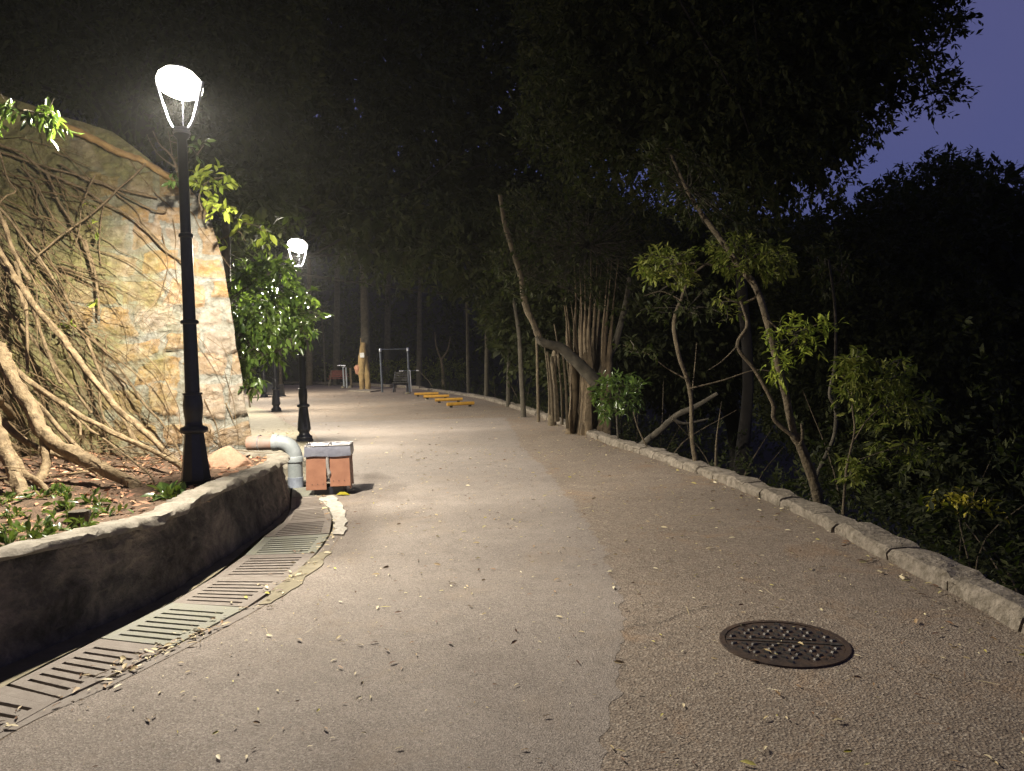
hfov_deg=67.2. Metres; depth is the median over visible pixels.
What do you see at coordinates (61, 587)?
retaining wall
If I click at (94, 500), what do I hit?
seedling
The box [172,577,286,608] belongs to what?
drain cover
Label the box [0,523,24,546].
seedling
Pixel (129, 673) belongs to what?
channel edge
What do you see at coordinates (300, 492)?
drain cover
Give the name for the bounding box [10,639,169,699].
drain cover
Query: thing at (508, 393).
slim tree
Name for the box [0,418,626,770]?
resurfaced road
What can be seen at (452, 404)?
balance beam
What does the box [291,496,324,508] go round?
drain cover
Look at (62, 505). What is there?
seedling
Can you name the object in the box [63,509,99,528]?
seedling
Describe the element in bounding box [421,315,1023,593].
undergrowth
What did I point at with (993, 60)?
sky
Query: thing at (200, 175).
climbing fig
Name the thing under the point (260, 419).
gutter verge
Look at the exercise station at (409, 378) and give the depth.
34.02 m
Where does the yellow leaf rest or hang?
on the resurfaced road at (498, 734)
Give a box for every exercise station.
[337,365,352,387]
[399,368,418,393]
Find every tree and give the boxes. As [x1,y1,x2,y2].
[0,0,335,261]
[0,120,272,496]
[221,0,635,365]
[279,334,282,383]
[306,259,312,385]
[332,251,339,384]
[354,258,370,388]
[416,277,421,385]
[434,332,450,389]
[464,179,817,476]
[465,288,469,392]
[479,167,677,438]
[484,291,488,396]
[499,0,983,475]
[506,348,510,406]
[512,301,525,416]
[535,339,539,421]
[548,350,557,425]
[611,258,775,460]
[629,118,848,504]
[739,142,1023,595]
[801,225,862,500]
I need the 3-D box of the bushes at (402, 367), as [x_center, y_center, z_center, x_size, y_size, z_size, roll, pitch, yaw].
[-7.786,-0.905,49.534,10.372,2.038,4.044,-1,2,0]
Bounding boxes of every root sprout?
[57,319,76,336]
[86,219,98,240]
[87,298,97,314]
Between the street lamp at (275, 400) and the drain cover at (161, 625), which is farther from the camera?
the street lamp at (275, 400)
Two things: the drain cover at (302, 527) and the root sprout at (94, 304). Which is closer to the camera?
the drain cover at (302, 527)
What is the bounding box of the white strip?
[319,495,347,535]
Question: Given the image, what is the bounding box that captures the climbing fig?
[188,158,249,227]
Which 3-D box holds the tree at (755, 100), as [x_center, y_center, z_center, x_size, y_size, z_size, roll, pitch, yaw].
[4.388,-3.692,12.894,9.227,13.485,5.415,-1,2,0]
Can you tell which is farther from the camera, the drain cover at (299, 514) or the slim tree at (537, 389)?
the slim tree at (537, 389)
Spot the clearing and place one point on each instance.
(295, 387)
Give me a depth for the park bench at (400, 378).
36.32 m
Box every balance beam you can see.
[414,392,438,396]
[423,394,448,398]
[435,398,462,402]
[446,401,473,407]
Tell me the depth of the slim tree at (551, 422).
17.45 m
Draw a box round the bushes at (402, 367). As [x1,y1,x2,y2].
[315,356,470,382]
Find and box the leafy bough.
[0,94,83,150]
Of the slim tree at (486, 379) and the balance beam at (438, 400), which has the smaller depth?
the balance beam at (438, 400)
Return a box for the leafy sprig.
[237,382,261,406]
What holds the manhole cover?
on the road at (720, 692)
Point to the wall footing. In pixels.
(10, 673)
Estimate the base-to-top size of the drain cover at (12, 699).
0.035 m
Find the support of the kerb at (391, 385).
on the road at (720, 692)
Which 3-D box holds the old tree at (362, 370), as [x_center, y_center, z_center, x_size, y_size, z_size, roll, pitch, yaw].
[-7.742,-3.566,39.651,0.696,7.781,0.888,0,3,33]
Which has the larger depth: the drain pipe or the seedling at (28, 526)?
the drain pipe
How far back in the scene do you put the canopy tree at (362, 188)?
23.74 m
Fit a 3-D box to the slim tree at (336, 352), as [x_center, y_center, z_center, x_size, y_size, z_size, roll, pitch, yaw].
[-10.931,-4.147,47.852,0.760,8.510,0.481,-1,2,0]
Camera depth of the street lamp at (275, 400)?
24.52 m
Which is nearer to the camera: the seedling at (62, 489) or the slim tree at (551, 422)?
the seedling at (62, 489)
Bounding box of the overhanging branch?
[216,214,276,251]
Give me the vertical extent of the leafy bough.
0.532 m
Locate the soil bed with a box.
[0,454,265,546]
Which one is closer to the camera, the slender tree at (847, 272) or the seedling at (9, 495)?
the seedling at (9, 495)
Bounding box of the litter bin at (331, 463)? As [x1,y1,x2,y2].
[304,441,353,494]
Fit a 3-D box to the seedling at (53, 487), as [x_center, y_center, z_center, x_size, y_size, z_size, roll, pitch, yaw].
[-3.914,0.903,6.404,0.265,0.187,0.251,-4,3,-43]
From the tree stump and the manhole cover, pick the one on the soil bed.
the tree stump
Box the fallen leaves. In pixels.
[2,393,1023,770]
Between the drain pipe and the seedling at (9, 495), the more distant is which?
the drain pipe
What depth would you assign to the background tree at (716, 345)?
20.99 m
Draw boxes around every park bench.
[328,370,347,385]
[392,371,408,391]
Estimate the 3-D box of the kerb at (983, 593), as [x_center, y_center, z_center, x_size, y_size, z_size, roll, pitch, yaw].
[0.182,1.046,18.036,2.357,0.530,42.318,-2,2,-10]
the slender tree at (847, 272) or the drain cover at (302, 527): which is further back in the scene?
the slender tree at (847, 272)
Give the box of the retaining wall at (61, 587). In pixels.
[0,449,290,686]
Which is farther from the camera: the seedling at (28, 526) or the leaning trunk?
the leaning trunk
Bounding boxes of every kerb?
[278,381,423,388]
[348,389,380,391]
[419,387,1023,633]
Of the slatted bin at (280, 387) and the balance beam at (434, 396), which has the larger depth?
the slatted bin at (280, 387)
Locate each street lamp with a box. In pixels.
[155,65,211,487]
[260,306,267,396]
[266,287,281,411]
[287,238,312,441]
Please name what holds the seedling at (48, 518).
on the soil bed
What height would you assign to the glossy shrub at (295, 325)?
3.115 m
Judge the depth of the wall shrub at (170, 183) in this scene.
9.63 m
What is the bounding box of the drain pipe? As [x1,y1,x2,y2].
[245,435,303,487]
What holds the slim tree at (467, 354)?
on the forest floor
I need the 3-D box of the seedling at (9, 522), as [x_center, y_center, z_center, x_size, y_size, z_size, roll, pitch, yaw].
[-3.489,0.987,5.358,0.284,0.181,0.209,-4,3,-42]
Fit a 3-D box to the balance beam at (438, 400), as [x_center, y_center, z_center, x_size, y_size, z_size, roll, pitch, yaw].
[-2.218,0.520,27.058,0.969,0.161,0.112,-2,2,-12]
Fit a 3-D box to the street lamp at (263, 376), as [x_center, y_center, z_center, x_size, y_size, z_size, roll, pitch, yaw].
[-11.105,-1.516,34.301,0.404,4.070,0.404,-4,3,-42]
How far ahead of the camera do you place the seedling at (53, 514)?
5.34 m
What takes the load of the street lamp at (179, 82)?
on the soil bed
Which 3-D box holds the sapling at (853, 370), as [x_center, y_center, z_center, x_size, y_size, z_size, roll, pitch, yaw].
[3.957,0.479,7.983,0.988,1.832,2.430,1,3,41]
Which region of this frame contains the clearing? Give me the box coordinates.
[244,385,392,390]
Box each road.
[0,388,1023,770]
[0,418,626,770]
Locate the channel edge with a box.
[0,495,337,738]
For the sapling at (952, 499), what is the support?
on the forest floor
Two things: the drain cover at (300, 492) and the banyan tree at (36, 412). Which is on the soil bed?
the banyan tree at (36, 412)
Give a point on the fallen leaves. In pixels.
(132, 667)
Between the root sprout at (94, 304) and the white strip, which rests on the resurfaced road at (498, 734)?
the white strip
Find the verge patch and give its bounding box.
[258,551,331,604]
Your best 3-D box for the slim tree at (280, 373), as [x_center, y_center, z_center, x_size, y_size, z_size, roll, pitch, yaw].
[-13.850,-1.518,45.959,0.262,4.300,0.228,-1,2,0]
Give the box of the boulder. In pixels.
[208,446,252,468]
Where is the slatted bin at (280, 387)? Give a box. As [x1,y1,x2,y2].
[266,383,285,396]
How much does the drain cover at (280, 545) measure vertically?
0.035 m
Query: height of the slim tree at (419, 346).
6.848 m
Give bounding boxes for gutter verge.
[245,402,308,482]
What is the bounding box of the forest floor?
[1,76,998,583]
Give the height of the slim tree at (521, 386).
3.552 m
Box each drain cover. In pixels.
[0,686,59,732]
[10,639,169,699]
[101,603,245,646]
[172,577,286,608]
[215,553,315,576]
[246,534,328,554]
[264,518,331,536]
[284,506,330,521]
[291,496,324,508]
[292,487,320,497]
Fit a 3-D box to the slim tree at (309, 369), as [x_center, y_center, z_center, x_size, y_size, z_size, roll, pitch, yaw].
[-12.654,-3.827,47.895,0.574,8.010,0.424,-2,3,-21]
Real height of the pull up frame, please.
2.071 m
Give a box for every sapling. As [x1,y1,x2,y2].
[827,345,951,515]
[923,486,1008,567]
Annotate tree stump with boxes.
[67,509,90,530]
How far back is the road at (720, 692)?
4.43 m
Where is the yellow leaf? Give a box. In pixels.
[336,492,349,494]
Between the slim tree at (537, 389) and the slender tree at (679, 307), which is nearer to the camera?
the slender tree at (679, 307)
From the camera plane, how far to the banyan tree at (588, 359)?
15.27 m
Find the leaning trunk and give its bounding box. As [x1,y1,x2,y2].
[638,392,717,444]
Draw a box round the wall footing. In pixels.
[0,488,290,687]
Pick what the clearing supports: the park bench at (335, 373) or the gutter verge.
the park bench at (335, 373)
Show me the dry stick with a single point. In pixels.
(639, 430)
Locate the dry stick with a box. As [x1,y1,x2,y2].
[633,412,646,445]
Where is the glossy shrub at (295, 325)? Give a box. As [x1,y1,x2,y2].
[222,221,333,402]
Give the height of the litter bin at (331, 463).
0.613 m
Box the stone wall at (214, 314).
[0,94,251,459]
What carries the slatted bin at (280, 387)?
on the road at (720, 692)
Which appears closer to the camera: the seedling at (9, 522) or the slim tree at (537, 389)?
the seedling at (9, 522)
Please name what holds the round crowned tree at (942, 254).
on the forest floor
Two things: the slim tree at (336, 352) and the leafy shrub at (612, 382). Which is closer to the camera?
the leafy shrub at (612, 382)
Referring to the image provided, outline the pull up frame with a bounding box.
[379,348,410,391]
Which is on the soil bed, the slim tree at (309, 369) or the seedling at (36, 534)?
the seedling at (36, 534)
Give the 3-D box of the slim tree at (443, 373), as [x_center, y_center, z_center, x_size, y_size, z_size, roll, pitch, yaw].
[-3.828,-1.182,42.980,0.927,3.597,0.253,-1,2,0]
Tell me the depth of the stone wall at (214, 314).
9.99 m
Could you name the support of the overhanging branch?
attached to the stone wall at (214, 314)
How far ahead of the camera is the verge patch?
5.75 m
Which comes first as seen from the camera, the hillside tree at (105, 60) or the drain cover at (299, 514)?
the drain cover at (299, 514)
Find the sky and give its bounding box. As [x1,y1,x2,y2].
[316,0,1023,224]
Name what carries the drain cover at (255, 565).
on the road at (720, 692)
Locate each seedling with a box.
[0,489,25,505]
[0,503,32,518]
[0,513,32,530]
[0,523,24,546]
[5,514,56,533]
[16,518,56,539]
[20,529,57,539]
[22,482,57,498]
[34,509,84,531]
[41,492,77,513]
[50,482,74,495]
[60,502,74,518]
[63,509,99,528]
[74,487,111,506]
[87,503,133,517]
[141,480,185,501]
[153,485,182,501]
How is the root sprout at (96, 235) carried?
attached to the stone wall at (214, 314)
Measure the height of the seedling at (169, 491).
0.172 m
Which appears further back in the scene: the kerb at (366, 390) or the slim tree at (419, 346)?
the slim tree at (419, 346)
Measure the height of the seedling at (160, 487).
0.264 m
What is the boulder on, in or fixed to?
on the soil bed
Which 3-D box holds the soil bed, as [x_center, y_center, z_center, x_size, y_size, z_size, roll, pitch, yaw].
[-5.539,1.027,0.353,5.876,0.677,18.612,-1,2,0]
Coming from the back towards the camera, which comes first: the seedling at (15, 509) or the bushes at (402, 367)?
the bushes at (402, 367)
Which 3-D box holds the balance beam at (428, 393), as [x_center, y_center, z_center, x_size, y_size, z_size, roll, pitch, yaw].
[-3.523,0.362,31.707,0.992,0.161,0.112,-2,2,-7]
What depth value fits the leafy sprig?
10.14 m
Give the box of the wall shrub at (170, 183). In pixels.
[147,131,215,188]
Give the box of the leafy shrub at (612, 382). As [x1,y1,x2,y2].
[587,367,651,438]
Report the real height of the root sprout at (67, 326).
0.231 m
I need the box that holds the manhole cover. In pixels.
[719,620,851,668]
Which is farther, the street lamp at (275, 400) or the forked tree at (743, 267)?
the street lamp at (275, 400)
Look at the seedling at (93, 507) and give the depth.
5.82 m
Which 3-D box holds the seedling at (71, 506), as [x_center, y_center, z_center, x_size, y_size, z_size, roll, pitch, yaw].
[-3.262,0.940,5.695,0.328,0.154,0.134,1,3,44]
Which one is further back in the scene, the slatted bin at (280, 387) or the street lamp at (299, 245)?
the slatted bin at (280, 387)
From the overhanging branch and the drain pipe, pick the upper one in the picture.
the overhanging branch
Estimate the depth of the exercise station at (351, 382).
42.76 m

